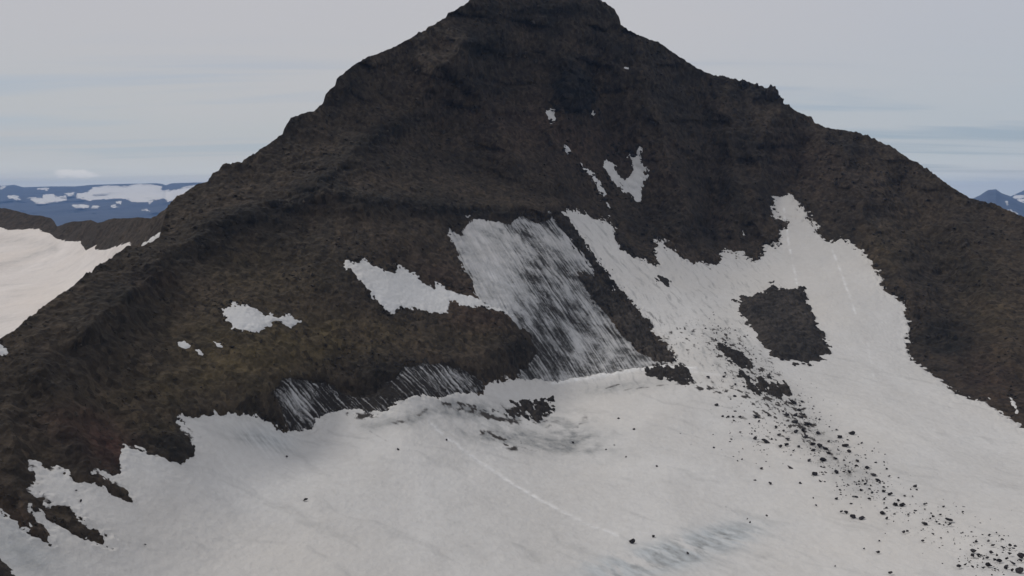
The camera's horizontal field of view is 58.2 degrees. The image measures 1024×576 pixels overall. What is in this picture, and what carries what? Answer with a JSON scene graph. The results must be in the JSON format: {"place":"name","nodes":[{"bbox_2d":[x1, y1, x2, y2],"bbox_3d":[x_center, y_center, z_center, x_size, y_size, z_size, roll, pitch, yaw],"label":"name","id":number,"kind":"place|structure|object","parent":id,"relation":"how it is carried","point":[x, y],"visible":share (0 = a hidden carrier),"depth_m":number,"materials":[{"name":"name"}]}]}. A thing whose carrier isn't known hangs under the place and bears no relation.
{"place":"outdoors","nodes":[
{"label":"outdoors","id":0,"kind":"place"},
{"bbox_2d":[0,208,166,249],"bbox_3d":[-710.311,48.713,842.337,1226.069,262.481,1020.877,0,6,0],"label":"ridge","id":1,"kind":"structure","parent":0,"point":[114,232],"depth_m":614.99,"materials":[{"name":"brown stone"}]},
{"bbox_2d":[0,227,130,337],"bbox_3d":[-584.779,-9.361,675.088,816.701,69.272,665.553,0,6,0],"label":"snowfield","id":2,"kind":"structure","parent":1,"relation":"on","point":[39,269],"depth_m":588.91,"materials":[{"name":"white snow"}]},
{"bbox_2d":[141,232,159,245],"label":"snow patch","id":3,"kind":"object","parent":1,"relation":"on","point":[152,238],"visible":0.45,"depth_m":445.13,"materials":[{"name":"white snow"}]},
{"bbox_2d":[0,182,203,225],"bbox_3d":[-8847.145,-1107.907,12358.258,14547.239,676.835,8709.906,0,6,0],"label":"hills","id":4,"kind":"structure","parent":0,"point":[59,205],"depth_m":12985.47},
{"bbox_2d":[0,0,1023,544],"bbox_3d":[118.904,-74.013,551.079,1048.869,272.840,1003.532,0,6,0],"label":"mountain","id":5,"kind":"structure","parent":0,"point":[230,380],"depth_m":488.47,"materials":[{"name":"brown stone"}]},
{"bbox_2d":[0,344,7,355],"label":"snow patch","id":6,"kind":"object","parent":5,"relation":"on","point":[4,351],"visible":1,"depth_m":235.35,"materials":[{"name":"white snow"}]},
{"bbox_2d":[178,341,190,348],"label":"snow patch","id":7,"kind":"object","parent":5,"relation":"on","point":[184,344],"visible":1,"depth_m":297.21,"materials":[{"name":"white snow"}]},
{"bbox_2d":[222,302,301,332],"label":"snow patch","id":8,"kind":"object","parent":5,"relation":"on","point":[242,317],"visible":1,"depth_m":326.86,"materials":[{"name":"white snow"}]},
{"bbox_2d":[274,356,487,430],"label":"ice slope","id":9,"kind":"structure","parent":5,"relation":"on","point":[303,403],"depth_m":328.99,"materials":[{"name":"grey ice"}]},
{"bbox_2d":[343,258,513,315],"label":"snow patch","id":10,"kind":"object","parent":5,"relation":"on","point":[393,292],"visible":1,"depth_m":395.87,"materials":[{"name":"white snow"}]},
{"bbox_2d":[0,67,1021,548],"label":"rubble","id":11,"kind":"object","parent":5,"relation":"on","point":[358,259],"visible":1,"depth_m":441.71,"materials":[{"name":"black stone"}]},
{"bbox_2d":[0,193,1023,575],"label":"snowfield","id":12,"kind":"structure","parent":5,"relation":"on","point":[488,487],"depth_m":296.10,"materials":[{"name":"white snow"}]},
{"bbox_2d":[0,559,14,575],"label":"rock outcrop","id":13,"kind":"object","parent":12,"relation":"on","point":[5,570],"visible":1,"depth_m":174.53,"materials":[{"name":"brown stone"}]},
{"bbox_2d":[504,395,554,422],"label":"debris mound","id":14,"kind":"object","parent":12,"relation":"on","point":[541,406],"visible":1,"depth_m":372.29,"materials":[{"name":"grey stone"}]},
{"bbox_2d":[654,275,671,286],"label":"rock outcrop","id":15,"kind":"object","parent":12,"relation":"on","point":[665,281],"visible":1,"depth_m":536.36,"materials":[{"name":"grey stone"}]},
{"bbox_2d":[642,362,693,386],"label":"rock outcrop","id":16,"kind":"object","parent":12,"relation":"on","point":[680,374],"visible":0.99,"depth_m":413.47,"materials":[{"name":"grey stone"}]},
{"bbox_2d":[717,342,752,368],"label":"rock outcrop","id":17,"kind":"object","parent":12,"relation":"on","point":[740,359],"visible":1,"depth_m":434.52,"materials":[{"name":"grey stone"}]},
{"bbox_2d":[737,370,766,395],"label":"rock outcrop","id":18,"kind":"object","parent":12,"relation":"on","point":[751,387],"visible":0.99,"depth_m":402.28,"materials":[{"name":"grey stone"}]},
{"bbox_2d":[756,376,791,397],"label":"rock outcrop","id":19,"kind":"object","parent":12,"relation":"on","point":[778,391],"visible":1,"depth_m":401.62,"materials":[{"name":"grey stone"}]},
{"bbox_2d":[731,281,831,365],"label":"rock island","id":20,"kind":"object","parent":12,"relation":"on","point":[782,322],"visible":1,"depth_m":481.36,"materials":[{"name":"grey stone"}]},
{"bbox_2d":[680,312,1022,575],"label":"rubble","id":21,"kind":"object","parent":12,"relation":"on","point":[837,454],"visible":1,"depth_m":334.01,"materials":[{"name":"grey stone"}]},
{"bbox_2d":[1015,567,1023,573],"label":"boulder","id":22,"kind":"object","parent":12,"relation":"on","point":[1019,570],"visible":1,"depth_m":231.44,"materials":[{"name":"black stone"}]},
{"bbox_2d":[1017,553,1023,558],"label":"boulder","id":23,"kind":"object","parent":12,"relation":"on","point":[1020,555],"visible":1,"depth_m":240.82,"materials":[{"name":"grey stone"}]},
{"bbox_2d":[0,0,1023,543],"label":"rubble","id":24,"kind":"object","parent":5,"relation":"on","point":[488,204],"visible":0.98,"depth_m":531.81,"materials":[{"name":"stone"}]},
{"bbox_2d":[546,108,555,123],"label":"snow patch","id":25,"kind":"object","parent":5,"relation":"on","point":[550,114],"visible":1,"depth_m":630.22,"materials":[{"name":"white snow"}]},
{"bbox_2d":[447,211,663,382],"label":"ice slope","id":26,"kind":"structure","parent":5,"relation":"on","point":[523,270],"depth_m":456.78,"materials":[{"name":"grey ice"}]},
{"bbox_2d":[549,210,653,327],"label":"rock rib","id":27,"kind":"object","parent":26,"relation":"on","point":[568,229],"visible":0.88,"depth_m":527.24,"materials":[{"name":"black stone"}]},
{"bbox_2d":[576,270,677,364],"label":"rock rib","id":28,"kind":"object","parent":26,"relation":"on","point":[639,334],"visible":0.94,"depth_m":470.88,"materials":[{"name":"black stone"}]},
{"bbox_2d":[564,145,570,152],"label":"snow patch","id":29,"kind":"object","parent":5,"relation":"on","point":[567,149],"visible":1,"depth_m":616.93,"materials":[{"name":"white snow"}]},
{"bbox_2d":[547,62,602,115],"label":"crag","id":30,"kind":"structure","parent":5,"relation":"on","point":[573,91],"depth_m":640.11,"materials":[{"name":"black stone"}]},
{"bbox_2d":[581,163,606,195],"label":"snow patch","id":31,"kind":"object","parent":5,"relation":"on","point":[599,187],"visible":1,"depth_m":615.66,"materials":[{"name":"white snow"}]},
{"bbox_2d":[603,146,649,201],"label":"snow patch","id":32,"kind":"object","parent":5,"relation":"on","point":[632,184],"visible":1,"depth_m":640.93,"materials":[{"name":"white snow"}]},
{"bbox_2d":[740,80,748,89],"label":"rock pinnacle","id":33,"kind":"object","parent":5,"relation":"on","point":[744,84],"visible":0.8,"depth_m":716.11,"materials":[{"name":"black stone"}]},
{"bbox_2d":[765,84,778,102],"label":"rock pinnacle","id":34,"kind":"object","parent":5,"relation":"on","point":[772,93],"visible":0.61,"depth_m":703.84,"materials":[{"name":"black stone"}]},
{"bbox_2d":[1010,397,1017,413],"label":"snow patch","id":35,"kind":"object","parent":5,"relation":"on","point":[1014,405],"visible":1,"depth_m":384.32,"materials":[{"name":"white snow"}]},
{"bbox_2d":[0,0,1023,197],"label":"sky","id":36,"kind":"structure","parent":0,"point":[93,92],"materials":[{"name":"grey"}]},
{"bbox_2d":[973,189,1023,216],"bbox_3d":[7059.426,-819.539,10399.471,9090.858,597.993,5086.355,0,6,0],"label":"hills","id":37,"kind":"structure","parent":0,"point":[1003,201],"depth_m":10963.33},
{"bbox_2d":[1011,191,1023,202],"bbox_3d":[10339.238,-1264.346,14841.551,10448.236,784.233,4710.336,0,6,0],"label":"hills","id":38,"kind":"structure","parent":0,"point":[1019,196],"depth_m":15439.62,"materials":[{"name":"white snow"}]}
]}

